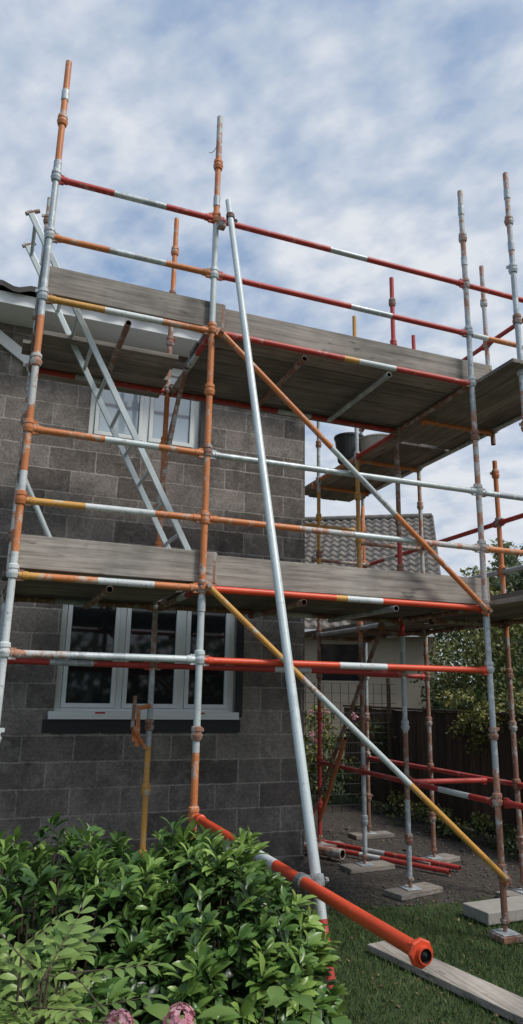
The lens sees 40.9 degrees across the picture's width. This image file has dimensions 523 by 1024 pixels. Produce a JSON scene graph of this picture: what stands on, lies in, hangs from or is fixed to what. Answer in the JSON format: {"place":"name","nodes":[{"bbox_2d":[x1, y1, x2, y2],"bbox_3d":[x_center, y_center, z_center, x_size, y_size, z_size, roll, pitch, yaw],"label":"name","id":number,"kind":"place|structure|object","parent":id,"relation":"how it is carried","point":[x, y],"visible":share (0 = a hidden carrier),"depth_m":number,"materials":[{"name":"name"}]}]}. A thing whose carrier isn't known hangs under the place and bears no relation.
{"place":"outdoors","nodes":[
{"label":"outdoors","id":0,"kind":"place"},
{"bbox_2d":[0,0,522,697],"label":"sky","id":1,"kind":"structure","parent":0,"point":[355,126],"materials":[{"name":"blue"}]},
{"bbox_2d":[4,698,522,1023],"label":"ground","id":2,"kind":"structure","parent":0,"point":[397,875],"depth_m":6.28,"materials":[{"name":"brown soil"}]},
{"bbox_2d":[0,895,176,1023],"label":"pinnate leaved shrub","id":3,"kind":"object","parent":2,"relation":"on","point":[66,957],"visible":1,"depth_m":1.74,"materials":[{"name":"green plant"}]},
{"bbox_2d":[0,322,304,902],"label":"walls","id":4,"kind":"structure","parent":2,"relation":"on","point":[248,774],"depth_m":6.82,"materials":[{"name":"brick"}]},
{"bbox_2d":[0,279,36,296],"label":"roof","id":5,"kind":"structure","parent":4,"relation":"on","point":[25,290],"depth_m":6.64,"materials":[{"name":"tile"}]},
{"bbox_2d":[0,290,201,362],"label":"fascia and soffit","id":6,"kind":"structure","parent":4,"relation":"attached to","point":[17,309],"depth_m":6.98,"materials":[{"name":"white plastic"}]},
{"bbox_2d":[41,402,244,732],"bbox_3d":[-1.034,0.222,7.013,1.890,3.790,0.062,6,-15,-20],"label":"damp proof membrane","id":7,"kind":"object","parent":4,"relation":"attached to","point":[108,726],"visible":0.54,"depth_m":6.67,"materials":[{"name":"plastic"}]},
{"bbox_2d":[48,604,238,719],"bbox_3d":[-1.082,1.403,6.769,1.800,1.140,0.180,6,-15,-20],"label":"window","id":8,"kind":"structure","parent":4,"relation":"attached to","point":[84,692],"depth_m":6.74,"materials":[{"name":"white plastic"}]},
{"bbox_2d":[88,368,199,448],"bbox_3d":[-1.217,-1.123,7.394,1.150,0.940,0.088,6,-15,-20],"label":"window","id":9,"kind":"structure","parent":4,"relation":"attached to","point":[146,414],"depth_m":7.34,"materials":[{"name":"white plastic"}]},
{"bbox_2d":[0,812,348,1023],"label":"glossy leaved shrub","id":10,"kind":"object","parent":2,"relation":"on","point":[207,940],"visible":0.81,"depth_m":2.39,"materials":[{"name":"green plant"}]},
{"bbox_2d":[92,986,350,1023],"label":"pink hydrangea","id":11,"kind":"object","parent":2,"relation":"on","point":[165,1013],"visible":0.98,"depth_m":1.84,"materials":[{"name":"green plant"}]},
{"bbox_2d":[0,60,522,988],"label":"scaffolding","id":12,"kind":"object","parent":2,"relation":"on","point":[422,408],"visible":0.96,"depth_m":5.79,"materials":[{"name":"metal"}]},
{"bbox_2d":[22,209,190,549],"bbox_3d":[-1.197,-0.855,5.538,1.561,2.838,0.472,6,-15,-20],"label":"ladder","id":13,"kind":"object","parent":12,"relation":"on","point":[79,318],"visible":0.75,"depth_m":5.44,"materials":[{"name":"metal"}]},
{"bbox_2d":[334,432,363,463],"bbox_3d":[1.095,-0.777,8.759,0.380,0.325,0.380,6,-15,-20],"label":"builders bucket","id":14,"kind":"object","parent":12,"relation":"on","point":[345,444],"visible":0.47,"depth_m":8.62,"materials":[{"name":"black plastic"}]},
{"bbox_2d":[304,703,396,803],"bbox_3d":[0.203,3.913,11.281,3.964,1.713,1.782,6,-15,-20],"label":"shrub border","id":15,"kind":"object","parent":2,"relation":"on","point":[328,742],"visible":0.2,"depth_m":11.50,"materials":[{"name":"green plant"}]},
{"bbox_2d":[304,708,357,742],"bbox_3d":[0.623,3.231,10.691,1.818,0.838,0.540,6,-15,-20],"label":"pink rose bush","id":16,"kind":"object","parent":15,"relation":"on","point":[313,733],"visible":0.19,"depth_m":10.87,"materials":[{"name":"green plant"}]},
{"bbox_2d":[304,678,397,812],"bbox_3d":[0.562,3.514,10.667,3.406,2.000,0.080,6,-15,-20],"label":"wire fence","id":17,"kind":"object","parent":2,"relation":"on","point":[389,722],"visible":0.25,"depth_m":11.00,"materials":[{"name":"black metal"}]},
{"bbox_2d":[304,513,446,764],"bbox_3d":[0.308,3.754,22.388,10.356,7.335,9.179,-2,-15,11],"label":"neighbour bungalow","id":18,"kind":"object","parent":2,"relation":"on","point":[341,548],"visible":0.17,"depth_m":17.88,"materials":[{"name":"grey tile"}]},
{"bbox_2d":[318,844,450,873],"bbox_3d":[1.206,3.710,7.548,1.758,0.052,0.048,-11,-19,39],"label":"loose scaffold tube","id":19,"kind":"object","parent":2,"relation":"on","point":[404,863],"visible":0.56,"depth_m":7.33,"materials":[{"name":"red paint"}]},
{"bbox_2d":[317,838,460,869],"bbox_3d":[1.287,3.773,7.787,1.968,0.052,0.048,-11,-19,40],"label":"loose scaffold tube","id":20,"kind":"object","parent":2,"relation":"on","point":[403,857],"visible":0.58,"depth_m":7.65,"materials":[{"name":"red paint"}]},
{"bbox_2d":[282,820,521,1023],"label":"fallen leaves","id":21,"kind":"object","parent":2,"relation":"on","point":[458,919],"visible":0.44,"depth_m":6.29,"materials":[{"name":"brown plant"}]},
{"bbox_2d":[343,705,522,839],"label":"timber fence","id":22,"kind":"object","parent":2,"relation":"on","point":[449,752],"visible":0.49,"depth_m":10.04,"materials":[{"name":"brown wood"}]},
{"bbox_2d":[436,685,522,754],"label":"climbing plant","id":23,"kind":"object","parent":22,"relation":"attached to","point":[481,716],"visible":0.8,"depth_m":9.30,"materials":[{"name":"green plant"}]},
{"bbox_2d":[367,941,522,1023],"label":"loose scaffold board","id":24,"kind":"object","parent":2,"relation":"on","point":[491,997],"visible":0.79,"depth_m":4.28,"materials":[{"name":"beige wood"}]},
{"bbox_2d":[371,789,522,858],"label":"border weeds","id":25,"kind":"object","parent":2,"relation":"on","point":[442,826],"visible":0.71,"depth_m":8.79,"materials":[{"name":"green plant"}]},
{"bbox_2d":[409,566,522,714],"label":"garden tree","id":26,"kind":"object","parent":2,"relation":"on","point":[499,665],"visible":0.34,"depth_m":11.18,"materials":[{"name":"green plant"}]},
{"bbox_2d":[423,591,522,712],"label":"garden tree","id":27,"kind":"object","parent":2,"relation":"on","point":[431,655],"visible":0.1,"depth_m":15.64,"materials":[{"name":"green plant"}]},
{"bbox_2d":[435,628,522,712],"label":"background hedgerow","id":28,"kind":"object","parent":2,"relation":"on","point":[443,655],"visible":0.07,"depth_m":23.36,"materials":[{"name":"green plant"}]},
{"bbox_2d":[463,895,522,925],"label":"concrete slab","id":29,"kind":"object","parent":2,"relation":"on","point":[487,912],"depth_m":5.61,"materials":[{"name":"grey concrete"}]},
{"bbox_2d":[486,538,522,594],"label":"distant tree","id":30,"kind":"object","parent":2,"relation":"on","point":[514,580],"visible":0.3,"depth_m":30.93,"materials":[{"name":"green plant"}]},
{"bbox_2d":[359,433,388,450],"bbox_3d":[1.437,-0.764,8.616,0.510,0.240,0.510,6,-15,-20],"label":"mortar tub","id":31,"kind":"object","parent":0,"point":[366,441],"visible":0.21,"depth_m":8.45,"materials":[{"name":"plastic"}]},
{"bbox_2d":[283,814,521,914],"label":"gravel","id":32,"kind":"structure","parent":0,"point":[330,832],"depth_m":7.56,"materials":[{"name":"stone"}]},
{"bbox_2d":[304,842,344,858],"bbox_3d":[0.476,3.759,7.880,1.098,0.120,0.100,-13,-20,43],"label":"clay drain pipe","id":33,"kind":"object","parent":32,"relation":"on","point":[332,852],"visible":0.53,"depth_m":7.58,"materials":[{"name":"orange ceramic"}]},
{"bbox_2d":[291,883,522,1023],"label":"grass","id":34,"kind":"structure","parent":0,"point":[510,954],"depth_m":4.69,"materials":[{"name":"green plant"}]}
]}

